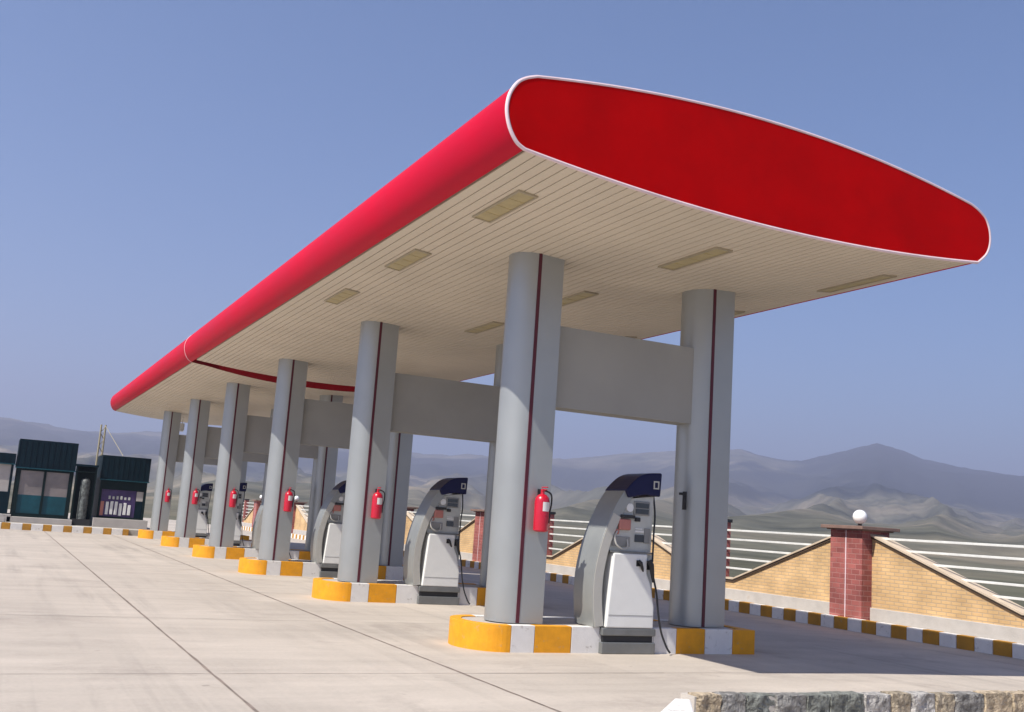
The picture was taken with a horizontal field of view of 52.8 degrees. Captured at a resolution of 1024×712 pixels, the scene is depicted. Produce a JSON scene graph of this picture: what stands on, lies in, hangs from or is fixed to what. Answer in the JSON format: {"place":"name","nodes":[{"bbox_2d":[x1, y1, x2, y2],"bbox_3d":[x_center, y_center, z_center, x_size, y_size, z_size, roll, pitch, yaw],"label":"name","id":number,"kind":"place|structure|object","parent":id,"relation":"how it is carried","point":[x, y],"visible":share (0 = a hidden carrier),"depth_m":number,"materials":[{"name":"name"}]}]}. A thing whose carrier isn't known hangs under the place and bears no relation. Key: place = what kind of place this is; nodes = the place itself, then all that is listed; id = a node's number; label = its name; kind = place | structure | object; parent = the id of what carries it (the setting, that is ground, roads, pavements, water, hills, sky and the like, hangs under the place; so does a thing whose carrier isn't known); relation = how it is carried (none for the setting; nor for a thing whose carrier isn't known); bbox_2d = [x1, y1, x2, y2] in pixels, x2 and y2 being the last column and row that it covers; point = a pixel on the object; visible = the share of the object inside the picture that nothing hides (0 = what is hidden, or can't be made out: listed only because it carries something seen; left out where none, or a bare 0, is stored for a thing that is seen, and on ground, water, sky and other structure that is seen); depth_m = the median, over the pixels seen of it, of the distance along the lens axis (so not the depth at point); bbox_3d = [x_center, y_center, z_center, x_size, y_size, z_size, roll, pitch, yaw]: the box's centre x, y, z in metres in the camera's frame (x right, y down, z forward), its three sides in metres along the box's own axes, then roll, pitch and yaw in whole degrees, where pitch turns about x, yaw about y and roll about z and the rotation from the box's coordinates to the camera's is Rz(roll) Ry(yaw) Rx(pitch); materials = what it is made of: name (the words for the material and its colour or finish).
{"place":"outdoors","nodes":[
{"label":"outdoors","id":0,"kind":"place"},
{"bbox_2d":[0,513,4,521],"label":"concrete block","id":1,"kind":"structure","parent":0,"point":[2,518],"depth_m":42.98,"materials":[{"name":"white concrete"}]},
{"bbox_2d":[1,518,149,535],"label":"curb","id":2,"kind":"structure","parent":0,"point":[133,532],"depth_m":44.38,"materials":[{"name":"white concrete"}]},
{"bbox_2d":[0,452,16,521],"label":"kiosk","id":3,"kind":"object","parent":2,"relation":"on","point":[7,462],"visible":0.98,"depth_m":44.64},
{"bbox_2d":[8,439,78,524],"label":"kiosk","id":4,"kind":"object","parent":2,"relation":"on","point":[43,481],"visible":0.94,"depth_m":45.27,"materials":[{"name":"teal metal"}]},
{"bbox_2d":[18,470,43,495],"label":"window pane","id":5,"kind":"structure","parent":4,"relation":"in","point":[31,482],"depth_m":45.11,"materials":[{"name":"grey glass"}]},
{"bbox_2d":[11,468,73,518],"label":"window frame","id":6,"kind":"structure","parent":4,"relation":"in","point":[18,473],"depth_m":45.18,"materials":[{"name":"black metal"}]},
{"bbox_2d":[44,472,68,496],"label":"window pane","id":7,"kind":"structure","parent":4,"relation":"in","point":[56,484],"depth_m":45.56,"materials":[{"name":"grey glass"}]},
{"bbox_2d":[70,464,98,525],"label":"display rack","id":8,"kind":"object","parent":2,"relation":"on","point":[83,495],"visible":0.98,"depth_m":46.02,"materials":[{"name":"black plastic"}]},
{"bbox_2d":[95,424,122,464],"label":"lattice mast","id":9,"kind":"object","parent":2,"relation":"on","point":[103,441],"visible":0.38,"depth_m":49.67,"materials":[{"name":"grey metal"}]},
{"bbox_2d":[90,455,151,528],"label":"kiosk","id":10,"kind":"object","parent":2,"relation":"on","point":[120,492],"visible":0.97,"depth_m":46.85,"materials":[{"name":"green metal"}]},
{"bbox_2d":[96,480,146,519],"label":"window frame","id":11,"kind":"structure","parent":10,"relation":"in","point":[104,484],"depth_m":46.87,"materials":[{"name":"black metal"}]},
{"bbox_2d":[0,509,1023,711],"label":"forecourt","id":12,"kind":"structure","parent":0,"point":[273,656],"depth_m":12.67,"materials":[{"name":"concrete"}]},
{"bbox_2d":[0,522,128,535],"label":"kerb","id":13,"kind":"structure","parent":12,"relation":"on","point":[59,528],"depth_m":42.98,"materials":[{"name":"paint"}]},
{"bbox_2d":[138,529,248,539],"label":"fuel island","id":14,"kind":"structure","parent":12,"relation":"on","point":[147,534],"depth_m":42.26,"materials":[{"name":"white paint"}]},
{"bbox_2d":[195,483,212,537],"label":"fuel dispenser","id":15,"kind":"object","parent":14,"relation":"on","point":[203,510],"visible":0.56,"depth_m":43.07,"materials":[{"name":"grey metal"}]},
{"bbox_2d":[161,536,251,547],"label":"fuel island","id":16,"kind":"structure","parent":12,"relation":"on","point":[170,541],"depth_m":36.47,"materials":[{"name":"white paint"}]},
{"bbox_2d":[110,336,354,550],"bbox_3d":[-10.629,3.756,38.967,7.222,6.185,20.503,8,-10,-26],"label":"fuel canopy","id":17,"kind":"object","parent":16,"relation":"on","point":[172,388],"visible":0.69,"depth_m":33.68,"materials":[{"name":"silver metal"}]},
{"bbox_2d":[165,489,171,501],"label":"fire extinguisher","id":18,"kind":"object","parent":17,"relation":"attached to","point":[168,495],"visible":1,"depth_m":42.62,"materials":[{"name":"red metal"}]},
{"bbox_2d":[180,418,184,431],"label":"floodlight","id":19,"kind":"object","parent":17,"relation":"hanging from","point":[182,424],"visible":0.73,"depth_m":45.37,"materials":[{"name":"grey metal"}]},
{"bbox_2d":[192,489,199,504],"bbox_3d":[-11.317,5.006,36.874,0.225,0.590,0.202,-1,-10,28],"label":"fire extinguisher","id":20,"kind":"object","parent":17,"relation":"attached to","point":[195,497],"visible":1,"depth_m":36.79,"materials":[{"name":"red metal"}]},
{"bbox_2d":[229,489,238,507],"bbox_3d":[-8.390,4.259,31.051,0.225,0.590,0.202,-1,-10,28],"label":"fire extinguisher","id":21,"kind":"object","parent":17,"relation":"attached to","point":[233,498],"visible":1,"depth_m":30.97,"materials":[{"name":"red metal"}]},
{"bbox_2d":[233,483,246,546],"bbox_3d":[-10.169,5.777,37.376,1.189,2.427,0.674,8,-10,-26],"label":"fuel dispenser","id":22,"kind":"object","parent":16,"relation":"on","point":[238,524],"visible":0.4,"depth_m":37.28,"materials":[{"name":"grey metal"}]},
{"bbox_2d":[192,545,310,559],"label":"fuel island","id":23,"kind":"structure","parent":12,"relation":"on","point":[207,551],"depth_m":30.76,"materials":[{"name":"white paint"}]},
{"bbox_2d":[252,499,291,558],"bbox_3d":[-7.243,5.030,31.552,1.189,2.427,0.674,8,-10,-26],"label":"fuel dispenser","id":24,"kind":"object","parent":23,"relation":"on","point":[256,529],"visible":0.16,"depth_m":31.18,"materials":[{"name":"grey metal"}]},
{"bbox_2d":[44,531,560,711],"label":"pavement joints","id":25,"kind":"object","parent":12,"relation":"on","point":[221,681],"visible":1,"depth_m":11.96,"materials":[{"name":"grey concrete"}]},
{"bbox_2d":[238,557,403,579],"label":"fuel island","id":26,"kind":"structure","parent":12,"relation":"on","point":[289,567],"depth_m":24.98,"materials":[{"name":"white paint"}]},
{"bbox_2d":[310,481,345,577],"bbox_3d":[-4.316,4.283,25.729,1.189,2.427,0.674,8,-10,-26],"label":"fuel dispenser","id":27,"kind":"object","parent":26,"relation":"on","point":[325,542],"visible":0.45,"depth_m":25.43,"materials":[{"name":"grey metal"}]},
{"bbox_2d":[311,578,485,605],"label":"fuel island","id":28,"kind":"structure","parent":12,"relation":"on","point":[379,591],"depth_m":19.14,"materials":[{"name":"white paint"}]},
{"bbox_2d":[403,478,469,604],"bbox_3d":[-1.390,3.536,19.906,1.189,2.427,0.674,8,-10,-26],"label":"fuel dispenser","id":29,"kind":"object","parent":28,"relation":"on","point":[432,554],"visible":0.99,"depth_m":19.68,"materials":[{"name":"grey metal"}]},
{"bbox_2d":[184,75,990,627],"bbox_3d":[-1.519,1.422,20.851,7.257,6.206,20.321,8,-10,-26],"label":"fuel canopy","id":30,"kind":"object","parent":28,"relation":"on","point":[542,249],"visible":1,"depth_m":14.31,"materials":[{"name":"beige metal"}]},
{"bbox_2d":[283,487,294,511],"bbox_3d":[-5.464,3.512,25.228,0.225,0.590,0.202,-1,-10,28],"label":"fire extinguisher","id":31,"kind":"object","parent":30,"relation":"attached to","point":[288,501],"visible":1,"depth_m":25.14,"materials":[{"name":"red metal"}]},
{"bbox_2d":[371,487,384,518],"bbox_3d":[-2.537,2.765,19.404,0.225,0.590,0.202,-1,-10,28],"label":"fire extinguisher","id":32,"kind":"object","parent":30,"relation":"attached to","point":[377,505],"visible":1,"depth_m":19.32,"materials":[{"name":"red metal"}]},
{"bbox_2d":[533,487,552,531],"bbox_3d":[0.389,2.018,13.581,0.225,0.590,0.202,-1,-10,28],"label":"fire extinguisher","id":33,"kind":"object","parent":30,"relation":"attached to","point":[542,512],"visible":1,"depth_m":13.50,"materials":[{"name":"red metal"}]},
{"bbox_2d":[679,492,686,509],"bbox_3d":[2.471,2.096,14.969,0.132,0.260,0.072,-3,-11,36],"label":"hose hook","id":34,"kind":"object","parent":30,"relation":"attached to","point":[684,498],"visible":1,"depth_m":14.97,"materials":[{"name":"black plastic"}]},
{"bbox_2d":[1,533,833,673],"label":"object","id":35,"kind":"object","parent":12,"relation":"on","point":[293,620],"visible":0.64,"depth_m":12.90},
{"bbox_2d":[448,615,754,654],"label":"fuel island","id":36,"kind":"structure","parent":12,"relation":"on","point":[547,635],"depth_m":13.48,"materials":[{"name":"white paint"}]},
{"bbox_2d":[573,473,670,653],"bbox_3d":[1.537,2.789,14.083,1.189,2.427,0.674,8,-10,-26],"label":"fuel dispenser","id":37,"kind":"object","parent":36,"relation":"on","point":[614,579],"visible":0.99,"depth_m":13.86,"materials":[{"name":"white metal"}]},
{"bbox_2d":[242,526,1023,659],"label":"kerb","id":38,"kind":"structure","parent":12,"relation":"on","point":[979,644],"depth_m":20.74,"materials":[{"name":"paint"}]},
{"bbox_2d":[661,690,1023,711],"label":"stone edging","id":39,"kind":"object","parent":12,"relation":"on","point":[917,701],"visible":1,"depth_m":9.88,"materials":[{"name":"grey stone"}]},
{"bbox_2d":[0,417,1023,606],"bbox_3d":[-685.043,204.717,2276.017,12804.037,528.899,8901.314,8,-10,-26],"label":"hills","id":40,"kind":"structure","parent":0,"point":[909,495],"depth_m":1933.84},
{"bbox_2d":[0,0,1023,475],"label":"sky","id":41,"kind":"structure","parent":0,"point":[160,160],"materials":[{"name":"blue"}]},
{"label":"pavement","id":42,"kind":"structure","parent":0,"visible":0},
{"bbox_2d":[242,495,1023,643],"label":"boundary wall","id":43,"kind":"structure","parent":42,"relation":"on","point":[860,571],"depth_m":21.32,"materials":[{"name":"brick"}]}
]}

